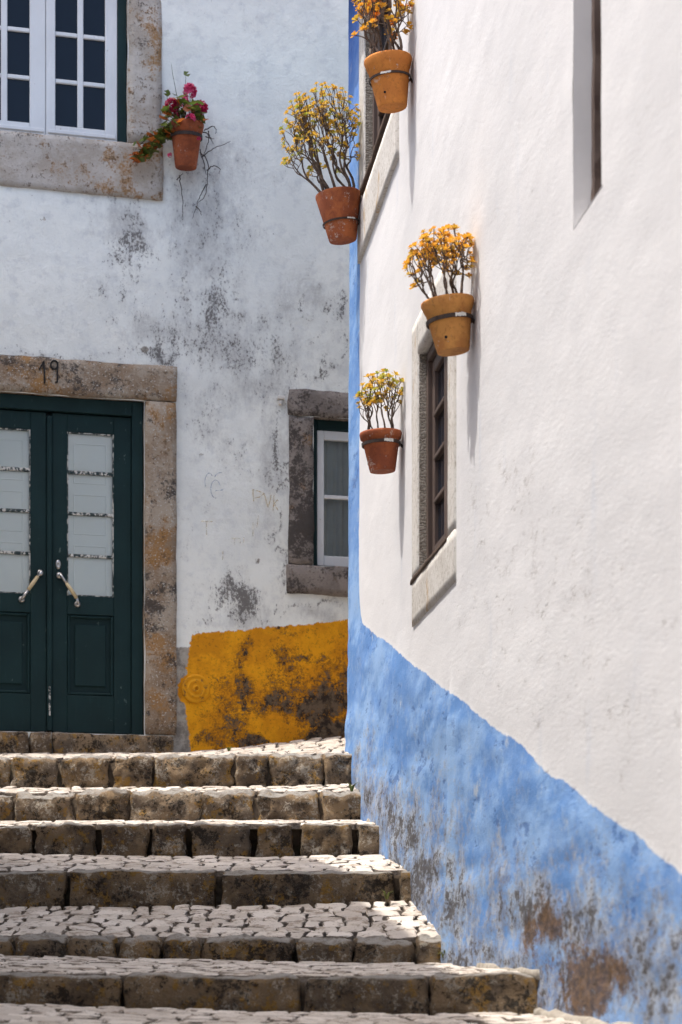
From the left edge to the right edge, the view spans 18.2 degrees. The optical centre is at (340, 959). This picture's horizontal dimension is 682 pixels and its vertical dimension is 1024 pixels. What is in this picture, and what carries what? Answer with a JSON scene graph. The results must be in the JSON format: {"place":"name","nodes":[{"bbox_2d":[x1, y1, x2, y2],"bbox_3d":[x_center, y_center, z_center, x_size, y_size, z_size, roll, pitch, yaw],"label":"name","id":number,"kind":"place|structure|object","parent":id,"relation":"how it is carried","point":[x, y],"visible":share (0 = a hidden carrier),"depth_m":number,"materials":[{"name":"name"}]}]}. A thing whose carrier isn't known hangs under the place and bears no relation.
{"place":"outdoors","nodes":[
{"label":"outdoors","id":0,"kind":"place"},
{"bbox_2d":[0,736,351,788],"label":"stone step","id":1,"kind":"object","parent":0,"point":[320,760],"visible":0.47,"depth_m":12.77,"materials":[{"name":"stone"}]},
{"bbox_2d":[0,0,348,753],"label":"house","id":2,"kind":"structure","parent":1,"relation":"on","point":[174,472],"depth_m":14.28,"materials":[{"name":"paint"}]},
{"bbox_2d":[0,410,45,731],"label":"door leaf","id":3,"kind":"structure","parent":2,"relation":"in","point":[22,433],"depth_m":14.13,"materials":[{"name":"green paint"}]},
{"bbox_2d":[51,413,130,733],"bbox_3d":[-1.658,-2.573,14.216,0.527,2.116,0.121,0,0,-15],"label":"door leaf","id":4,"kind":"structure","parent":2,"relation":"in","point":[91,455],"depth_m":14.25,"materials":[{"name":"green paint"}]},
{"bbox_2d":[117,0,126,142],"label":"window frame","id":5,"kind":"structure","parent":2,"relation":"in","point":[121,4],"depth_m":14.24,"materials":[{"name":"green paint"}]},
{"bbox_2d":[170,130,202,140],"bbox_3d":[-1.029,-5.473,14.196,0.215,0.038,0.215,0,0,30],"label":"pot bracket","id":6,"kind":"object","parent":2,"relation":"attached to","point":[186,132],"visible":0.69,"depth_m":14.11,"materials":[{"name":"metal"}]},
{"bbox_2d":[129,64,229,218],"bbox_3d":[-1.057,-5.458,14.171,0.694,0.995,0.274,0,3,-15],"label":"potted geranium","id":7,"kind":"object","parent":6,"relation":"on","point":[186,147],"visible":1,"depth_m":14.13,"materials":[{"name":"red ceramic"}]},
{"bbox_2d":[313,419,348,566],"bbox_3d":[0.084,-3.193,14.717,0.618,1.014,0.112,0,0,-15],"label":"window","id":8,"kind":"structure","parent":2,"relation":"in","point":[331,441],"depth_m":14.69,"materials":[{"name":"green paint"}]},
{"bbox_2d":[0,783,360,821],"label":"stone step","id":9,"kind":"object","parent":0,"point":[297,802],"visible":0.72,"depth_m":12.35,"materials":[{"name":"stone"}]},
{"bbox_2d":[348,783,356,791],"bbox_3d":[0.068,-1.000,12.306,0.086,0.056,0.091,0,0,0],"label":"weed","id":10,"kind":"object","parent":9,"relation":"on","point":[350,786],"visible":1,"depth_m":12.29,"materials":[{"name":"green plant"}]},
{"bbox_2d":[0,818,378,858],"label":"stone step","id":11,"kind":"object","parent":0,"point":[248,838],"visible":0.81,"depth_m":11.52,"materials":[{"name":"stone"}]},
{"bbox_2d":[0,853,410,911],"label":"stone step","id":12,"kind":"object","parent":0,"point":[28,880],"visible":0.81,"depth_m":10.38,"materials":[{"name":"stone"}]},
{"bbox_2d":[0,901,440,963],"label":"stone step","id":13,"kind":"object","parent":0,"point":[378,932],"visible":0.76,"depth_m":9.45,"materials":[{"name":"stone"}]},
{"bbox_2d":[381,889,393,898],"bbox_3d":[0.226,-0.316,10.225,0.075,0.050,0.061,0,0,0],"label":"weed","id":14,"kind":"object","parent":13,"relation":"on","point":[386,895],"visible":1,"depth_m":10.21,"materials":[{"name":"green plant"}]},
{"bbox_2d":[0,954,539,1015],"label":"stone step","id":15,"kind":"object","parent":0,"point":[431,989],"visible":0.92,"depth_m":7.67,"materials":[{"name":"stone"}]},
{"bbox_2d":[0,1003,632,1023],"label":"stone step","id":16,"kind":"object","parent":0,"point":[45,1013],"visible":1,"depth_m":7.01,"materials":[{"name":"stone"}]},
{"label":"ground","id":17,"kind":"structure","parent":0,"visible":0},
{"bbox_2d":[345,0,681,1023],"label":"house","id":18,"kind":"structure","parent":17,"relation":"on","point":[513,734],"depth_m":7.51,"materials":[{"name":"white paint"}]},
{"bbox_2d":[323,216,359,228],"bbox_3d":[0.001,-4.318,12.517,0.219,0.034,0.219,0,0,31],"label":"pot bracket","id":19,"kind":"object","parent":18,"relation":"attached to","point":[347,217],"visible":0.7,"depth_m":12.43,"materials":[{"name":"metal"}]},
{"bbox_2d":[279,81,361,244],"bbox_3d":[-0.102,-4.678,12.508,0.503,0.933,0.512,-6,1,-6],"label":"potted succulent","id":20,"kind":"object","parent":19,"relation":"in","point":[343,200],"visible":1,"depth_m":12.45,"materials":[{"name":"yellow plant"}]},
{"bbox_2d":[355,368,404,473],"bbox_3d":[0.201,-2.731,10.781,0.266,0.527,0.265,0,0,19],"label":"potted succulent","id":21,"kind":"object","parent":18,"relation":"attached to","point":[381,457],"visible":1,"depth_m":10.73,"materials":[{"name":"yellow plant"}]},
{"bbox_2d":[361,438,402,448],"bbox_3d":[0.203,-2.605,10.788,0.199,0.030,0.199,0,0,39],"label":"pot bracket","id":22,"kind":"object","parent":18,"relation":"attached to","point":[382,440],"visible":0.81,"depth_m":10.70,"materials":[{"name":"metal"}]},
{"bbox_2d":[373,0,390,148],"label":"window","id":23,"kind":"structure","parent":18,"relation":"in","point":[378,116],"depth_m":12.25,"materials":[{"name":"brown paint"}]},
{"bbox_2d":[350,0,414,112],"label":"potted succulent","id":24,"kind":"object","parent":18,"relation":"on","point":[390,91],"visible":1,"depth_m":10.37,"materials":[{"name":"orange ceramic"}]},
{"bbox_2d":[369,70,412,86],"bbox_3d":[0.238,-4.302,10.428,0.207,0.031,0.207,0,0,39],"label":"pot bracket","id":25,"kind":"object","parent":18,"relation":"attached to","point":[392,71],"visible":0.76,"depth_m":10.35,"materials":[{"name":"metal"}]},
{"bbox_2d":[426,342,447,558],"bbox_3d":[0.503,-2.375,9.784,0.090,1.050,0.895,0,0,-6],"label":"window","id":26,"kind":"structure","parent":18,"relation":"in","point":[436,365],"depth_m":10.13,"materials":[{"name":"brown paint"}]},
{"bbox_2d":[402,223,475,356],"bbox_3d":[0.416,-2.727,8.659,0.316,0.518,0.326,-7,1,-6],"label":"potted succulent","id":27,"kind":"object","parent":18,"relation":"attached to","point":[450,336],"visible":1,"depth_m":8.61,"materials":[{"name":"orange ceramic"}]},
{"bbox_2d":[426,312,474,329],"bbox_3d":[0.441,-2.594,8.668,0.194,0.040,0.194,0,0,38],"label":"pot bracket","id":28,"kind":"object","parent":18,"relation":"attached to","point":[448,315],"visible":0.71,"depth_m":8.59,"materials":[{"name":"metal"}]},
{"bbox_2d":[591,0,601,201],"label":"window","id":29,"kind":"structure","parent":18,"relation":"in","point":[596,4],"depth_m":6.82,"materials":[{"name":"brown paint"}]}
]}

